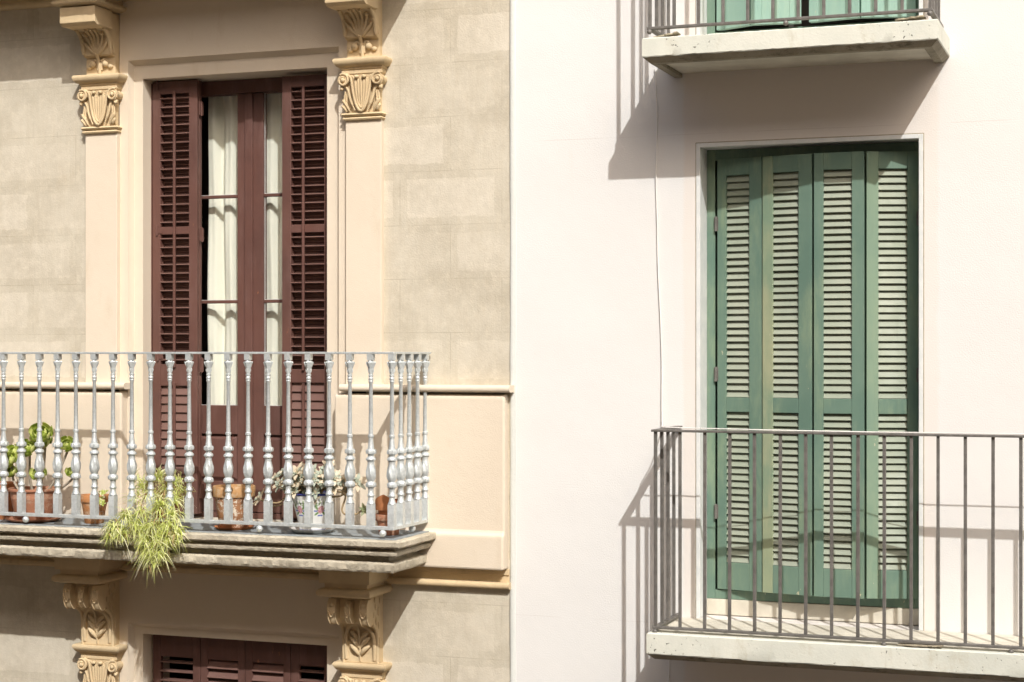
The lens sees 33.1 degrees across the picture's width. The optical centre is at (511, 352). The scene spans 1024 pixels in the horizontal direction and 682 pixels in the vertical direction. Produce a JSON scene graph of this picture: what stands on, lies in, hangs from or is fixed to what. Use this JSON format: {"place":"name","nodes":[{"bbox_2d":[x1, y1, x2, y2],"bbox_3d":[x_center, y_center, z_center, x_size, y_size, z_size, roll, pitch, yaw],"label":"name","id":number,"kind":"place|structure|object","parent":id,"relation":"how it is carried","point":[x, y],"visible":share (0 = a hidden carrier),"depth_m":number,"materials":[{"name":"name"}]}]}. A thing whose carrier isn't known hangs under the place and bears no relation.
{"place":"outdoors","nodes":[
{"label":"outdoors","id":0,"kind":"place"},
{"label":"street","id":1,"kind":"structure","parent":0,"visible":0},
{"bbox_2d":[0,0,513,681],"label":"cream building","id":2,"kind":"structure","parent":1,"relation":"on","point":[394,300],"depth_m":10.12,"materials":[{"name":"paint"}]},
{"bbox_2d":[0,477,16,519],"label":"clay pot","id":3,"kind":"object","parent":2,"relation":"on","point":[9,485],"visible":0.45,"depth_m":10.34,"materials":[{"name":"brown ceramic"}]},
{"bbox_2d":[4,516,60,522],"bbox_3d":[-2.845,0.989,10.239,0.336,0.022,0.336,0,0,20],"label":"saucer","id":4,"kind":"object","parent":2,"relation":"on","point":[15,520],"visible":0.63,"depth_m":10.13,"materials":[{"name":"brown ceramic"}]},
{"bbox_2d":[6,422,72,519],"bbox_3d":[-2.802,0.698,10.200,0.476,0.582,0.304,0,0,42],"label":"potted plant","id":5,"kind":"object","parent":4,"relation":"on","point":[31,448],"visible":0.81,"depth_m":10.15,"materials":[{"name":"green plant"}]},
{"bbox_2d":[81,489,108,523],"bbox_3d":[-2.439,0.898,10.119,0.219,0.207,0.180,0,0,20],"label":"potted plant","id":6,"kind":"object","parent":2,"relation":"on","point":[85,499],"visible":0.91,"depth_m":10.07,"materials":[{"name":"ceramic"}]},
{"bbox_2d":[98,464,196,581],"bbox_3d":[-2.030,0.969,9.800,0.606,0.701,0.479,0,0,20],"label":"potted plant","id":7,"kind":"object","parent":2,"relation":"on","point":[153,558],"visible":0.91,"depth_m":9.69,"materials":[{"name":"green plant"}]},
{"bbox_2d":[171,93,252,510],"bbox_3d":[-1.835,-0.311,10.563,0.576,2.559,0.061,0,0,20],"label":"door leaf","id":8,"kind":"structure","parent":2,"relation":"in","point":[237,413],"depth_m":10.48,"materials":[{"name":"brown paint"}]},
{"bbox_2d":[207,96,237,404],"bbox_3d":[-1.752,-0.340,10.633,0.313,2.591,0.071,0,0,20],"label":"curtain","id":9,"kind":"object","parent":2,"relation":"hanging from","point":[222,318],"visible":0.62,"depth_m":10.64,"materials":[{"name":"fabric"}]},
{"bbox_2d":[214,525,253,530],"bbox_3d":[-1.580,0.992,9.787,0.228,0.017,0.228,0,0,20],"label":"saucer","id":10,"kind":"object","parent":2,"relation":"on","point":[218,527],"visible":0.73,"depth_m":9.70,"materials":[{"name":"orange ceramic"}]},
{"bbox_2d":[213,484,255,527],"bbox_3d":[-1.580,0.872,9.788,0.242,0.234,0.242,0,0,20],"label":"clay pot","id":11,"kind":"object","parent":10,"relation":"on","point":[238,493],"visible":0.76,"depth_m":9.70,"materials":[{"name":"ceramic"}]},
{"bbox_2d":[253,91,281,512],"bbox_3d":[-1.314,-0.311,10.380,0.580,2.559,0.045,0,0,20],"label":"door leaf","id":12,"kind":"structure","parent":2,"relation":"in","point":[260,194],"depth_m":10.44,"materials":[{"name":"brown paint"}]},
{"bbox_2d":[267,93,295,405],"bbox_3d":[-1.460,-0.340,10.525,0.332,2.591,0.074,0,0,20],"label":"curtain","id":13,"kind":"object","parent":2,"relation":"hanging from","point":[274,218],"visible":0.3,"depth_m":10.52,"materials":[{"name":"fabric"}]},
{"bbox_2d":[289,527,334,533],"bbox_3d":[-1.114,0.988,9.617,0.260,0.024,0.260,0,0,20],"label":"saucer","id":14,"kind":"object","parent":2,"relation":"on","point":[298,530],"visible":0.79,"depth_m":9.52,"materials":[{"name":"white ceramic"}]},
{"bbox_2d":[253,459,365,529],"bbox_3d":[-1.101,0.790,9.586,0.738,0.394,0.312,0,0,20],"label":"potted plant","id":15,"kind":"object","parent":14,"relation":"on","point":[298,490],"visible":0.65,"depth_m":9.52,"materials":[{"name":"white plant"}]},
{"bbox_2d":[375,513,398,535],"bbox_3d":[-0.678,0.944,9.479,0.156,0.115,0.156,0,0,20],"label":"clay pot","id":16,"kind":"object","parent":2,"relation":"on","point":[381,520],"visible":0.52,"depth_m":9.43,"materials":[{"name":"brown ceramic"}]},
{"bbox_2d":[375,495,397,514],"bbox_3d":[-0.678,0.849,9.479,0.150,0.149,0.150,0,0,20],"label":"clay pot","id":17,"kind":"object","parent":16,"relation":"in","point":[381,502],"visible":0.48,"depth_m":9.42,"materials":[{"name":"orange ceramic"}]},
{"bbox_2d":[510,0,1023,681],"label":"white building","id":18,"kind":"structure","parent":1,"relation":"on","point":[830,238],"depth_m":9.11,"materials":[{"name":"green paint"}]},
{"bbox_2d":[653,31,680,36],"bbox_3d":[0.796,-1.623,8.812,0.121,0.026,0.102,0,0,20],"label":"mortar flake","id":19,"kind":"object","parent":18,"relation":"on","point":[675,33],"visible":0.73,"depth_m":8.78,"materials":[{"name":"beige concrete"}]},
{"bbox_2d":[707,142,918,608],"bbox_3d":[1.613,0.116,9.200,1.155,2.439,0.060,0,0,20],"label":"window frame","id":20,"kind":"structure","parent":18,"relation":"in","point":[712,155],"depth_m":9.36,"materials":[{"name":"green paint"}]},
{"bbox_2d":[707,0,918,33],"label":"window frame","id":21,"kind":"structure","parent":18,"relation":"in","point":[711,4],"depth_m":9.36,"materials":[{"name":"green paint"}]},
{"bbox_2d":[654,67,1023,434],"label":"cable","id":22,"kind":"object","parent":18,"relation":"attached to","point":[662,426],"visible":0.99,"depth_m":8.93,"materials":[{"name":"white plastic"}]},
{"bbox_2d":[895,15,925,21],"bbox_3d":[1.943,-1.628,8.391,0.140,0.018,0.096,0,0,20],"label":"mortar flake","id":23,"kind":"object","parent":18,"relation":"on","point":[919,17],"visible":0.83,"depth_m":8.37,"materials":[{"name":"beige concrete"}]},
{"bbox_2d":[897,643,942,646],"bbox_3d":[1.984,1.416,8.357,0.214,0.012,0.103,0,0,20],"label":"mortar flake","id":24,"kind":"object","parent":18,"relation":"on","point":[910,644],"visible":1,"depth_m":8.33,"materials":[{"name":"beige concrete"}]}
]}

